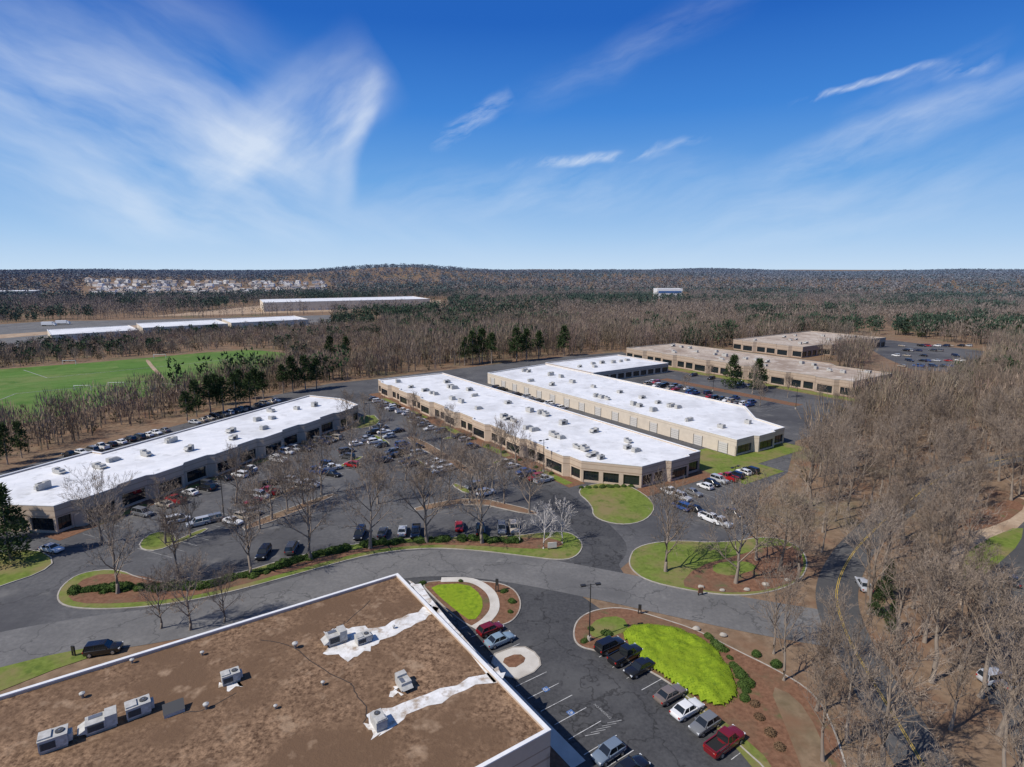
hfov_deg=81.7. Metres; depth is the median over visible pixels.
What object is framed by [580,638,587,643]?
shrub
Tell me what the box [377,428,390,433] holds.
parked car
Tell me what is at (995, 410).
bare tree
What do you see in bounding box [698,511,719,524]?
pickup truck
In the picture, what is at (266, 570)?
shrub
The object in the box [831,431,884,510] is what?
bare tree
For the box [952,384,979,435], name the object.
bare tree
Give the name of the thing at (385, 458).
parked car
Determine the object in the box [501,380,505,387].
loading door
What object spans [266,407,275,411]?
rooftop unit
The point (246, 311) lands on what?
yard
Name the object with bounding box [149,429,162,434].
parked car
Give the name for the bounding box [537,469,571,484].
lawn
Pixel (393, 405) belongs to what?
parked car
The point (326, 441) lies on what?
parked car
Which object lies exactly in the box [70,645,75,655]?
sign board
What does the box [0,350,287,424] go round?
sports field
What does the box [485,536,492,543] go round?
shrub
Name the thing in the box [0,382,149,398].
mowing band
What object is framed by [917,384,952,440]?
bare tree
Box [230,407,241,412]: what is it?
pickup truck
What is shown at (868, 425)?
bare tree
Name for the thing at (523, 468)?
parked car
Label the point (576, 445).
rooftop unit
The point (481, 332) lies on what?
evergreen tree
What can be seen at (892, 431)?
bare tree
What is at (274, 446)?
window
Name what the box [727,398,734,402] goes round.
parked car
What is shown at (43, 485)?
rooftop unit
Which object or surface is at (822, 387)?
bare tree
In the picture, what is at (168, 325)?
warehouse
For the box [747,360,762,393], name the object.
bare tree
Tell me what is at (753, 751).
lawn
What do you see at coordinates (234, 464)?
bare tree
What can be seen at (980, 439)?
bare tree
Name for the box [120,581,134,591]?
shrub
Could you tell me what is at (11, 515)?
evergreen tree
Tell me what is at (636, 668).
parked car
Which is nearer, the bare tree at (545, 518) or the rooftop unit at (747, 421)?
the bare tree at (545, 518)
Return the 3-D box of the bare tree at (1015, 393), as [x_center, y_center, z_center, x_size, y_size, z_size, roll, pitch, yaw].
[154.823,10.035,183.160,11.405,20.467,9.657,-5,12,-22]
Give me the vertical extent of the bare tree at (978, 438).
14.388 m
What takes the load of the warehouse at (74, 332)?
on the ground at (970, 741)
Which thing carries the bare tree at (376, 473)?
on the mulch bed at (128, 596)
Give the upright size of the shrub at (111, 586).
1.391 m
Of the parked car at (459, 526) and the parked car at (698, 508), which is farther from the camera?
the parked car at (698, 508)
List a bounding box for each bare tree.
[56,464,137,543]
[78,483,147,593]
[133,561,183,628]
[135,472,188,542]
[145,504,191,578]
[153,546,211,630]
[168,486,204,535]
[202,561,250,622]
[210,469,273,572]
[213,440,255,501]
[237,443,298,519]
[243,479,277,527]
[255,451,340,559]
[269,457,300,511]
[271,447,295,492]
[280,445,314,503]
[284,429,348,494]
[332,448,400,548]
[335,387,357,427]
[335,415,364,460]
[354,392,371,423]
[357,439,391,503]
[367,396,395,438]
[371,434,467,542]
[388,437,418,480]
[398,409,435,454]
[401,404,422,440]
[405,389,421,415]
[413,458,440,507]
[417,408,457,458]
[420,444,468,500]
[439,402,462,437]
[439,427,479,464]
[442,439,468,488]
[444,438,507,543]
[449,446,483,498]
[470,434,511,487]
[490,417,511,459]
[490,452,516,503]
[502,417,530,462]
[508,446,554,512]
[512,518,529,539]
[524,501,556,548]
[549,496,574,542]
[641,462,702,571]
[682,373,691,389]
[689,474,797,583]
[705,364,713,377]
[727,465,810,560]
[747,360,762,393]
[747,469,822,570]
[748,567,819,680]
[753,379,769,405]
[754,551,808,654]
[773,494,832,581]
[779,373,795,397]
[790,419,842,506]
[790,655,861,761]
[797,616,860,711]
[801,417,836,491]
[805,405,839,476]
[807,587,897,743]
[809,485,850,552]
[812,461,845,532]
[814,385,825,403]
[814,413,863,497]
[815,420,851,487]
[815,438,862,521]
[816,582,854,670]
[817,667,920,766]
[824,402,848,462]
[825,745,892,766]
[827,388,843,407]
[827,410,859,484]
[828,604,961,766]
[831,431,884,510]
[834,489,915,614]
[835,491,905,595]
[841,387,871,416]
[843,403,872,469]
[843,404,864,451]
[844,401,868,455]
[856,470,926,560]
[857,385,873,436]
[859,433,881,482]
[862,409,892,459]
[862,411,875,454]
[862,539,936,647]
[866,414,893,477]
[866,455,889,507]
[868,391,879,435]
[869,444,897,494]
[871,412,919,489]
[871,473,921,543]
[871,483,918,580]
[875,380,900,426]
[878,452,940,539]
[880,399,898,427]
[880,405,893,447]
[883,406,917,474]
[885,394,931,453]
[886,405,922,456]
[890,428,929,476]
[893,530,947,608]
[898,391,930,449]
[899,367,929,399]
[901,547,979,683]
[902,403,934,469]
[904,549,963,643]
[906,470,957,560]
[906,488,946,568]
[909,732,963,766]
[911,443,962,531]
[911,458,937,514]
[911,492,977,588]
[913,382,959,451]
[915,376,931,396]
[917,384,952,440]
[917,391,953,433]
[923,367,939,391]
[924,390,956,436]
[924,413,981,498]
[925,415,950,464]
[926,562,1023,671]
[929,435,972,506]
[932,632,987,730]
[933,368,953,394]
[933,484,1018,585]
[934,441,966,487]
[935,360,974,418]
[935,418,952,452]
[936,480,976,542]
[937,402,977,444]
[937,466,977,557]
[939,361,963,387]
[940,416,983,485]
[945,546,992,639]
[949,536,1019,623]
[950,400,975,436]
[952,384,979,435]
[952,461,987,528]
[954,562,1023,698]
[959,591,1023,737]
[961,452,1007,501]
[962,447,989,490]
[966,430,988,477]
[966,458,995,508]
[967,428,990,450]
[968,394,996,452]
[969,393,1011,450]
[979,349,1010,370]
[979,384,1010,440]
[979,406,1021,481]
[980,629,1023,766]
[982,413,1001,459]
[983,674,1023,766]
[988,414,1014,470]
[989,354,1018,377]
[989,366,1006,388]
[989,428,1023,500]
[992,385,1023,447]
[993,371,1018,410]
[1000,349,1016,367]
[1004,365,1023,384]
[1004,392,1023,432]
[1006,349,1020,386]
[1006,427,1023,494]
[1009,381,1023,424]
[1009,415,1023,468]
[1012,352,1023,366]
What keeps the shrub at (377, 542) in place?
on the mulch bed at (128, 596)
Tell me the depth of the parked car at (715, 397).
252.57 m
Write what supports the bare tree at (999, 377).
on the ground at (970, 741)
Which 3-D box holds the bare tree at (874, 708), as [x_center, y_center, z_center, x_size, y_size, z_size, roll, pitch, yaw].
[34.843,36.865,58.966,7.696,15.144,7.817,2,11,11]
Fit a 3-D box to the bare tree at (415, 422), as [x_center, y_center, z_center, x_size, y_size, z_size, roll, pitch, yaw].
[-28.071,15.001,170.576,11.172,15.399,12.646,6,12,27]
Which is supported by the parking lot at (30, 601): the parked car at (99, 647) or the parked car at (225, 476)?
the parked car at (225, 476)
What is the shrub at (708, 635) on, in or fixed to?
on the mulch bed at (738, 713)
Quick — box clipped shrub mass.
[622,623,738,706]
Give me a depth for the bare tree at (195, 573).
89.79 m
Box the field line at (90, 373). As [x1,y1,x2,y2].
[0,358,235,399]
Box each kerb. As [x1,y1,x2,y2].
[0,549,52,586]
[57,531,582,608]
[139,531,175,550]
[171,528,207,543]
[242,493,332,530]
[406,436,473,473]
[414,498,538,514]
[423,580,520,626]
[491,646,540,679]
[573,607,845,766]
[579,483,653,524]
[629,537,806,595]
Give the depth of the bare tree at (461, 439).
160.75 m
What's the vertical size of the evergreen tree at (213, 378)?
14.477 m
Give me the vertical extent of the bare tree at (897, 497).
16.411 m
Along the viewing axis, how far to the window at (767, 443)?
182.86 m
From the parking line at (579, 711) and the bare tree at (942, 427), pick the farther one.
the bare tree at (942, 427)
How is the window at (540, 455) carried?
in the business park building at (619, 464)
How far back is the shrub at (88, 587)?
102.42 m
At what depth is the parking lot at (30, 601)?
133.61 m
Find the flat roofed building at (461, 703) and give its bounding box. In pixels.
[0,573,550,766]
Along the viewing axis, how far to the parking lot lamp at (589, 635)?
87.72 m
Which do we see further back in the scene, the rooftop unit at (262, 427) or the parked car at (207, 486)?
the rooftop unit at (262, 427)
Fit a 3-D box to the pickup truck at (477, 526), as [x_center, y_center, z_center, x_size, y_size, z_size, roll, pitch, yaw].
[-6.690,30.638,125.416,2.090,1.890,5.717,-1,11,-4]
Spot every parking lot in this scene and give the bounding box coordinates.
[0,352,850,631]
[404,576,751,766]
[874,340,983,371]
[981,668,1023,704]
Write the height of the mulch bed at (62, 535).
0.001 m
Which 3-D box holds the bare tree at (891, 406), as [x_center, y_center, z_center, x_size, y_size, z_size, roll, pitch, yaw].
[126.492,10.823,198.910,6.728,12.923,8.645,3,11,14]
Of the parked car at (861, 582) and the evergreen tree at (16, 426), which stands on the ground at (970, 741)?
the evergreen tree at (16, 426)
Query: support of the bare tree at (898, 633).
on the ground at (970, 741)
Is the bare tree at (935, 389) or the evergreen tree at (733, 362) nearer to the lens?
the bare tree at (935, 389)
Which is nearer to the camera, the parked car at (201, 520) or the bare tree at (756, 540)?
the bare tree at (756, 540)
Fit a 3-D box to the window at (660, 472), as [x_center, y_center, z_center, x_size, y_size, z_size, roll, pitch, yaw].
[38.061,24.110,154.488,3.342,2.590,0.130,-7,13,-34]
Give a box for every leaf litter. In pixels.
[0,395,271,471]
[244,494,332,528]
[265,487,293,500]
[408,436,470,471]
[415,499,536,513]
[773,687,828,766]
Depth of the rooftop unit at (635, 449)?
162.75 m
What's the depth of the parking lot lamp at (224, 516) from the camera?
130.87 m
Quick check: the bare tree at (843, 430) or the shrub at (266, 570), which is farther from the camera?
the bare tree at (843, 430)
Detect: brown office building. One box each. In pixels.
[626,343,890,396]
[733,331,885,357]
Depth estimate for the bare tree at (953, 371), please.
238.08 m
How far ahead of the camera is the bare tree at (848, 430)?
142.23 m
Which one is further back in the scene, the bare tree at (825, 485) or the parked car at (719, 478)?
the parked car at (719, 478)
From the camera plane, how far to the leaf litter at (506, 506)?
139.55 m
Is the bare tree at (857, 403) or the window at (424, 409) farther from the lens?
the window at (424, 409)
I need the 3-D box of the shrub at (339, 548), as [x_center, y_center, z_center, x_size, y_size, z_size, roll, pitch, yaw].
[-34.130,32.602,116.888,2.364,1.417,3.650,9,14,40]
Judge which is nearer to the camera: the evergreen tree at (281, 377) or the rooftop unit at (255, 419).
the rooftop unit at (255, 419)
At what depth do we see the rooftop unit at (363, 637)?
77.74 m
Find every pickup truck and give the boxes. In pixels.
[61,450,79,456]
[95,442,109,449]
[164,494,184,504]
[215,411,229,416]
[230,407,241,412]
[237,406,247,411]
[258,477,282,486]
[260,485,279,495]
[269,454,287,461]
[306,465,324,473]
[319,462,341,471]
[355,435,372,441]
[371,423,387,428]
[392,448,409,453]
[395,407,409,413]
[410,523,420,538]
[475,522,485,536]
[496,386,507,390]
[496,458,514,466]
[533,474,553,483]
[607,643,642,667]
[661,486,674,494]
[689,390,699,394]
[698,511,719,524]
[703,724,745,758]
[710,515,733,527]
[718,471,739,481]
[729,395,739,399]
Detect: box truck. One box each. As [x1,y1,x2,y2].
[41,322,56,325]
[55,320,70,323]
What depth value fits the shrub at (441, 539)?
120.94 m
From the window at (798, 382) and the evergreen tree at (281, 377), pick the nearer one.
the evergreen tree at (281, 377)
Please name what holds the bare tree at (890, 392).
on the ground at (970, 741)
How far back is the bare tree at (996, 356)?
265.96 m
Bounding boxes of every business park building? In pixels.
[0,395,358,532]
[378,373,700,487]
[488,364,784,455]
[545,354,668,378]
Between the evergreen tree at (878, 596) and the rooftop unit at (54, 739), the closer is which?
the rooftop unit at (54, 739)
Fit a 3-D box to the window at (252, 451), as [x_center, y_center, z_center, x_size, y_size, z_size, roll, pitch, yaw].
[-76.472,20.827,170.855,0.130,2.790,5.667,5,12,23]
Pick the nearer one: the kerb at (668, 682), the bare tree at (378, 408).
the kerb at (668, 682)
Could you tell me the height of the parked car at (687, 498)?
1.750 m
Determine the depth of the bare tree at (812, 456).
136.23 m
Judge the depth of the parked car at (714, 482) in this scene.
152.29 m
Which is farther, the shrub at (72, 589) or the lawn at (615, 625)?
the shrub at (72, 589)
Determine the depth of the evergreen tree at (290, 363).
265.19 m
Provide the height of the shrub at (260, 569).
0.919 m
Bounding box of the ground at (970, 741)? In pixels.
[0,267,1023,766]
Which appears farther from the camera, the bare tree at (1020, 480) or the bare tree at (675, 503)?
the bare tree at (1020, 480)
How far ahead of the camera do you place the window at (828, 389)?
264.76 m
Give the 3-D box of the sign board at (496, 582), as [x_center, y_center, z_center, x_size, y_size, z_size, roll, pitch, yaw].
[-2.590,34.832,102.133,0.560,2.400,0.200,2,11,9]
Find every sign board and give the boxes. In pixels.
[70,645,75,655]
[495,579,498,591]
[548,542,556,549]
[638,604,641,613]
[698,587,702,594]
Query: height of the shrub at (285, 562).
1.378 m
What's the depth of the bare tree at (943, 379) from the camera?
212.21 m
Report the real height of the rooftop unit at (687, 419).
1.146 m
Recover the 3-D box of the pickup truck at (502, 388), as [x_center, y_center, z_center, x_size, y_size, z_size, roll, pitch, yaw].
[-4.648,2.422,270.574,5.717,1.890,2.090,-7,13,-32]
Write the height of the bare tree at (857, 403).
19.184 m
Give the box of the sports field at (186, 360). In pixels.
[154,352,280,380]
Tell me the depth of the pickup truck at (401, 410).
228.90 m
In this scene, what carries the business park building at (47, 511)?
on the ground at (970, 741)
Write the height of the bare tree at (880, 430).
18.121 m
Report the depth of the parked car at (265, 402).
242.72 m
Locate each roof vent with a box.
[79,691,84,698]
[203,702,208,709]
[292,641,297,648]
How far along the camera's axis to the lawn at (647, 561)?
114.44 m
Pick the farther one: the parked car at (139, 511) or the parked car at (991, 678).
the parked car at (139, 511)
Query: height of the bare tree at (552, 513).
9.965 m
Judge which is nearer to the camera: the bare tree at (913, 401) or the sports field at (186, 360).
the bare tree at (913, 401)
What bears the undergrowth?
on the ground at (970, 741)
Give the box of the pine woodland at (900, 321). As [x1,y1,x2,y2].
[0,287,1023,384]
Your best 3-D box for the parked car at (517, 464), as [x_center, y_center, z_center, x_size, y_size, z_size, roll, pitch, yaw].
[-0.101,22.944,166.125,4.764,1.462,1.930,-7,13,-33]
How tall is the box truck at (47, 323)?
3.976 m
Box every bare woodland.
[0,287,1023,344]
[0,309,1023,476]
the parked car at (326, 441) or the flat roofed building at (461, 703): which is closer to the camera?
the flat roofed building at (461, 703)
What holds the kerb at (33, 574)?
on the parking lot at (30, 601)
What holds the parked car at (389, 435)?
on the parking lot at (30, 601)
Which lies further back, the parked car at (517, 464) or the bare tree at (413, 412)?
the bare tree at (413, 412)
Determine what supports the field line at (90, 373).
on the sports field at (133, 365)
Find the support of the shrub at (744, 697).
on the mulch bed at (738, 713)
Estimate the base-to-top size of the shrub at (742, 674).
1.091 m
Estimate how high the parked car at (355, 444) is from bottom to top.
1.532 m
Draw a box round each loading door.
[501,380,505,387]
[512,383,516,390]
[524,387,528,393]
[537,390,541,398]
[550,394,554,402]
[564,398,569,406]
[579,402,584,411]
[594,407,600,416]
[611,411,618,420]
[630,416,636,426]
[649,422,657,432]
[670,428,678,439]
[693,434,702,445]
[717,440,727,453]
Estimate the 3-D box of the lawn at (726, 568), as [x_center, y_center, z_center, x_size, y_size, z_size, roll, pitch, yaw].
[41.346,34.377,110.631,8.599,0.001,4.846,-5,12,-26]
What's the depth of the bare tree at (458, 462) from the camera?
140.72 m
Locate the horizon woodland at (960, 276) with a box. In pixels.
[0,263,1023,301]
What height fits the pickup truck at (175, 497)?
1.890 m
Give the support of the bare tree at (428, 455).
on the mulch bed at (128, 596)
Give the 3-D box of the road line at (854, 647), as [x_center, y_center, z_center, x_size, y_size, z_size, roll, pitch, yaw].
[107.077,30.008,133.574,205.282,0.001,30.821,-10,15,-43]
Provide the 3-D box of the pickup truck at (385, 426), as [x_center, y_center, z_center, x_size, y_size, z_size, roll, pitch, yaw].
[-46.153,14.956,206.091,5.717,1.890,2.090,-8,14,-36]
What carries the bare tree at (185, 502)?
on the lawn at (195, 533)
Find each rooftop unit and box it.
[33,479,51,490]
[36,723,72,754]
[52,466,66,474]
[77,705,117,736]
[92,461,107,469]
[105,456,120,462]
[124,694,154,721]
[140,449,151,456]
[164,436,177,443]
[183,444,193,451]
[220,666,242,686]
[225,427,236,432]
[227,434,237,439]
[253,417,262,421]
[259,425,268,429]
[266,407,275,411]
[311,401,317,406]
[320,625,347,646]
[354,630,372,645]
[370,708,387,732]
[395,669,413,691]
[421,388,429,391]
[450,385,458,389]
[500,413,507,418]
[502,415,512,419]
[504,400,511,403]
[523,424,532,429]
[525,407,533,412]
[529,427,539,431]
[542,410,549,416]
[549,430,559,437]
[557,435,565,439]
[559,419,567,424]
[572,443,579,448]
[580,444,589,451]
[586,450,598,456]
[589,427,598,432]
[597,454,604,459]
[623,444,631,449]
[624,437,632,443]
[631,447,640,452]
[649,407,657,411]
[666,402,674,407]
[685,417,692,421]
[717,423,725,428]
[744,419,751,423]
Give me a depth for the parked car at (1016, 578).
103.95 m
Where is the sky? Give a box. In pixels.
[0,0,1023,269]
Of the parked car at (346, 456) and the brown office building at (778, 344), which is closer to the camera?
the parked car at (346, 456)
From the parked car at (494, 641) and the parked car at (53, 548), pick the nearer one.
the parked car at (494, 641)
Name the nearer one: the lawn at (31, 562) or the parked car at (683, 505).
the lawn at (31, 562)
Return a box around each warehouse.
[0,290,41,298]
[47,325,138,340]
[136,319,227,333]
[222,316,308,327]
[260,296,429,311]
[653,288,682,297]
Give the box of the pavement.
[493,647,539,677]
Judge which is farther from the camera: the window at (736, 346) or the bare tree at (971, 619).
the window at (736, 346)
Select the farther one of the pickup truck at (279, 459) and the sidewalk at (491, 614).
the pickup truck at (279, 459)
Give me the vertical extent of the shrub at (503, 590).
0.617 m
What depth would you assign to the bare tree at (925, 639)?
87.48 m
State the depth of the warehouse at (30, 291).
1105.69 m
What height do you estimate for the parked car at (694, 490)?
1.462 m
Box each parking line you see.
[85,389,860,735]
[463,626,739,766]
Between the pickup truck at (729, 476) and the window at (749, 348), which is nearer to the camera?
the pickup truck at (729, 476)
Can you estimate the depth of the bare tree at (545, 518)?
116.96 m
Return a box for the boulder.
[692,626,700,630]
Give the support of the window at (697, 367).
in the brown office building at (807, 375)
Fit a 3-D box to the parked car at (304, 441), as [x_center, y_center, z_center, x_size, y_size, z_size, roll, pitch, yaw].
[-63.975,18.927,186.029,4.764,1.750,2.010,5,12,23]
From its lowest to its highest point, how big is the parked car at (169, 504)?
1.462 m
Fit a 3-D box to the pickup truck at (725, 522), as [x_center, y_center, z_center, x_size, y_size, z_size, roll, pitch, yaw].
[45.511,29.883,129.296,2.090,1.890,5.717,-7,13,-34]
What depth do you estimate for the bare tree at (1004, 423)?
161.05 m
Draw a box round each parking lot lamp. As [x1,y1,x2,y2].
[213,478,227,517]
[580,582,600,641]
[730,465,738,503]
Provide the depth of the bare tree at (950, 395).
181.06 m
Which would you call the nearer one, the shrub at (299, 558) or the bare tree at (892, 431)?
the shrub at (299, 558)
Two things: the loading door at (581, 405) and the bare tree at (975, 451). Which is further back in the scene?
the loading door at (581, 405)
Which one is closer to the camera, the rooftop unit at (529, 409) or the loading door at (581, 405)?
the rooftop unit at (529, 409)
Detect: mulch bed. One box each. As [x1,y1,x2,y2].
[44,428,347,540]
[69,537,562,602]
[369,393,583,486]
[425,581,519,624]
[503,654,524,666]
[550,746,569,766]
[575,608,843,766]
[637,470,711,495]
[659,378,802,405]
[684,545,802,591]
[959,498,1023,530]
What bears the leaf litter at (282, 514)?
on the parking lot at (30, 601)
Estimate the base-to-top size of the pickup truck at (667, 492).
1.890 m
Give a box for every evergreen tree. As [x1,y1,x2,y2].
[0,421,14,464]
[0,482,34,566]
[10,420,30,457]
[178,389,195,420]
[184,377,206,416]
[197,374,218,412]
[209,373,224,405]
[211,376,232,410]
[224,370,247,406]
[234,368,243,399]
[240,372,258,405]
[249,367,260,401]
[255,371,268,399]
[275,363,288,393]
[283,355,299,391]
[294,353,314,390]
[309,357,323,388]
[323,335,336,354]
[340,336,351,354]
[457,336,471,364]
[467,328,481,363]
[473,328,488,362]
[484,331,498,363]
[507,325,523,361]
[519,328,534,360]
[533,329,544,358]
[555,324,571,355]
[721,354,743,387]
[747,357,768,388]
[867,580,886,616]
[877,559,898,598]
[883,600,900,631]
[901,319,910,333]
[916,322,927,336]
[959,319,970,334]
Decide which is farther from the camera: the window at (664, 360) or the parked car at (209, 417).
the window at (664, 360)
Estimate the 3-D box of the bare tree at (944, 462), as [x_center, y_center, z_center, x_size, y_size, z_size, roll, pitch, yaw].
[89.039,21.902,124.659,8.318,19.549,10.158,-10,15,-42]
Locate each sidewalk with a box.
[441,577,499,628]
[469,643,585,766]
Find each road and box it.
[0,549,828,666]
[507,477,626,572]
[816,453,1021,766]
[981,522,1023,762]
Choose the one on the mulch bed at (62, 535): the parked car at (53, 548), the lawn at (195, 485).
the lawn at (195, 485)
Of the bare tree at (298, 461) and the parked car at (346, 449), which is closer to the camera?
the bare tree at (298, 461)
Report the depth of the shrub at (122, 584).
102.85 m
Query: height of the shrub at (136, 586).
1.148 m
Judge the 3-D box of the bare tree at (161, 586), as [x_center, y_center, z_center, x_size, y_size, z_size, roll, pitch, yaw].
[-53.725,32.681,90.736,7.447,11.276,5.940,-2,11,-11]
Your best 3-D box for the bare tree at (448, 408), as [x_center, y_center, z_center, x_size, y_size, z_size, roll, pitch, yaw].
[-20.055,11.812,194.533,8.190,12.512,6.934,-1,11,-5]
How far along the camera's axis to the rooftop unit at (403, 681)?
69.27 m
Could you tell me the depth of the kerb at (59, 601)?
109.82 m
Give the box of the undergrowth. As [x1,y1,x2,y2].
[0,333,1004,481]
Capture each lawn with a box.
[0,550,50,585]
[0,649,92,690]
[58,532,581,607]
[99,504,149,523]
[141,532,174,549]
[175,529,205,543]
[184,477,216,489]
[251,453,283,464]
[348,415,378,427]
[432,583,482,618]
[454,484,468,492]
[484,446,510,456]
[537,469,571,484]
[580,483,652,523]
[590,616,627,637]
[630,538,805,593]
[668,367,858,401]
[685,692,770,766]
[699,448,783,483]
[713,561,755,575]
[733,442,803,463]
[963,528,1022,579]
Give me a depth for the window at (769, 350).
387.77 m
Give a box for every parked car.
[38,542,64,553]
[74,448,87,453]
[82,639,123,657]
[84,445,99,450]
[105,441,117,446]
[115,439,127,444]
[123,435,136,441]
[131,505,153,517]
[133,433,145,439]
[144,431,154,436]
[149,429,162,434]
[154,499,174,508]
[158,427,170,432]
[167,513,190,523]
[180,488,199,495]
[185,514,210,527]
[188,419,200,423]
[196,482,215,491]
[197,417,207,421]
[199,478,217,485]
[204,415,214,419]
[204,512,222,524]
[209,412,221,418]
[216,473,232,480]
[222,516,243,525]
[226,409,234,414]
[231,469,248,477]
[234,510,252,518]
[239,465,256,474]
[253,402,264,406]
[253,489,269,498]
[255,543,271,559]
[259,400,270,404]
[278,446,294,453]
[284,540,299,554]
[287,444,299,451]
[294,481,313,489]
[298,444,312,451]
[301,440,315,446]
[316,437,329,443]
[319,459,333,465]
[323,435,336,441]
[324,469,340,477]
[331,434,341,439]
[338,447,354,453]
[339,452,355,459]
[343,460,359,467]
[348,441,362,446]
[353,524,365,539]
[366,428,379,434]
[367,437,382,443]
[374,441,388,447]
[376,456,392,462]
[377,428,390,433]
[377,527,388,537]
[382,432,395,438]
[384,404,396,409]
[384,447,398,454]
[386,451,400,457]
[388,407,399,411]
[390,427,404,432]
[394,440,408,447]
[397,525,407,536]
[409,449,426,455]
[452,433,466,437]
[455,521,463,531]
[464,443,479,449]
[465,479,484,489]
[476,487,495,496]
[476,621,503,637]
[483,630,515,649]
[497,520,506,534]
[505,462,519,468]
[508,519,518,533]
[515,467,529,474]
[519,469,535,478]
[528,472,542,480]
[533,398,543,401]
[556,404,567,408]
[591,735,626,766]
[594,635,625,655]
[614,753,650,766]
[623,657,655,678]
[643,381,652,384]
[653,683,686,706]
[657,383,665,387]
[669,697,704,721]
[671,501,691,511]
[672,489,691,501]
[683,487,702,496]
[688,709,721,737]
[691,504,706,512]
[697,482,713,489]
[703,390,712,394]
[704,477,720,486]
[710,395,718,399]
[710,473,728,483]
[724,507,743,517]
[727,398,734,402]
[729,470,744,478]
[736,468,751,475]
[739,400,747,405]
[742,466,760,473]
[744,402,754,406]
[747,399,756,402]
[855,576,870,591]
[976,667,1011,687]
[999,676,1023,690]
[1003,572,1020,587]
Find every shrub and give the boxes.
[66,584,81,594]
[78,587,87,592]
[83,585,92,592]
[92,583,102,591]
[97,583,107,591]
[98,584,109,594]
[107,581,115,592]
[112,581,130,592]
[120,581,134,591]
[131,582,146,591]
[179,581,194,590]
[194,580,202,590]
[199,580,208,588]
[204,579,215,588]
[223,573,236,580]
[236,572,244,578]
[242,570,249,577]
[248,569,259,578]
[256,567,264,573]
[262,567,270,574]
[266,563,276,570]
[274,561,283,569]
[279,558,290,566]
[287,557,297,564]
[290,554,303,561]
[304,553,313,560]
[312,551,318,557]
[316,549,324,555]
[323,548,330,555]
[331,544,345,553]
[342,543,350,551]
[362,538,376,547]
[373,540,380,545]
[378,538,385,544]
[389,538,399,544]
[398,537,404,543]
[413,535,425,543]
[433,535,448,542]
[456,534,467,542]
[467,534,476,540]
[479,533,488,542]
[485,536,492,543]
[491,536,499,542]
[500,588,507,592]
[507,536,516,543]
[507,597,516,603]
[515,537,522,543]
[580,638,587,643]
[599,629,612,635]
[703,632,713,639]
[710,640,725,652]
[726,654,733,659]
[728,661,738,667]
[732,665,741,672]
[734,669,747,679]
[736,679,751,688]
[739,692,749,703]
[741,687,751,693]
[747,677,755,688]
[749,699,759,707]
[751,649,761,657]
[753,712,765,721]
[764,726,776,736]
[770,659,781,668]
[774,741,785,751]
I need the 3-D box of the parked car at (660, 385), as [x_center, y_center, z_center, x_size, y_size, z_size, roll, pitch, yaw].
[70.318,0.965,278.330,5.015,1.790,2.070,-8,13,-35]
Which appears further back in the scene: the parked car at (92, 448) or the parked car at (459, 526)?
the parked car at (92, 448)
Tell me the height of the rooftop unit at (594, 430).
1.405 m
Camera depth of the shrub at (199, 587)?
103.09 m
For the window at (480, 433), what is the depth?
195.13 m
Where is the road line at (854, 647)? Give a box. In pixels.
[835,455,1023,765]
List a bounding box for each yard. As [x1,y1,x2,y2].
[0,315,330,347]
[0,325,136,337]
[160,300,440,315]
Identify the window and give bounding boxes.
[7,517,26,528]
[32,518,54,529]
[57,514,71,529]
[87,500,114,520]
[122,488,144,504]
[159,477,181,492]
[187,466,205,481]
[217,459,235,471]
[240,449,254,462]
[265,441,280,454]
[284,434,296,445]
[306,428,318,439]
[321,422,331,432]
[341,416,351,426]
[382,388,387,395]
[401,397,406,403]
[422,405,428,413]
[474,427,483,437]
[507,441,518,453]
[529,449,534,457]
[538,452,544,462]
[547,458,561,472]
[572,466,579,477]
[583,470,598,480]
[603,472,618,482]
[623,474,638,484]
[643,474,650,484]
[654,471,661,480]
[663,359,671,365]
[672,466,685,478]
[678,361,683,366]
[686,362,692,368]
[689,461,697,470]
[695,364,704,371]
[711,366,718,372]
[734,344,740,348]
[737,443,750,453]
[743,345,751,350]
[757,347,764,351]
[759,439,771,448]
[767,348,774,353]
[771,377,783,384]
[774,434,781,442]
[777,349,786,354]
[792,379,800,386]
[793,351,800,356]
[803,381,812,388]
[817,384,831,392]
[840,387,850,394]
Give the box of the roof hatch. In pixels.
[162,698,184,718]
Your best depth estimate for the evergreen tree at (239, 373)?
249.98 m
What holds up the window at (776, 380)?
in the brown office building at (807, 375)
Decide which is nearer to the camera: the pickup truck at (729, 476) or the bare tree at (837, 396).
the pickup truck at (729, 476)
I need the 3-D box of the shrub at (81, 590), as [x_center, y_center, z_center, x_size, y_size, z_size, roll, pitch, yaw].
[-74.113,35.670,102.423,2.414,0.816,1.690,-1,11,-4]
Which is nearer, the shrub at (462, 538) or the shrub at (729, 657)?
the shrub at (729, 657)
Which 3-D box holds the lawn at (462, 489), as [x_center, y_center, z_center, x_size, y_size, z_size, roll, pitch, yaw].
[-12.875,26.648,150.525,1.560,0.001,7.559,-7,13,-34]

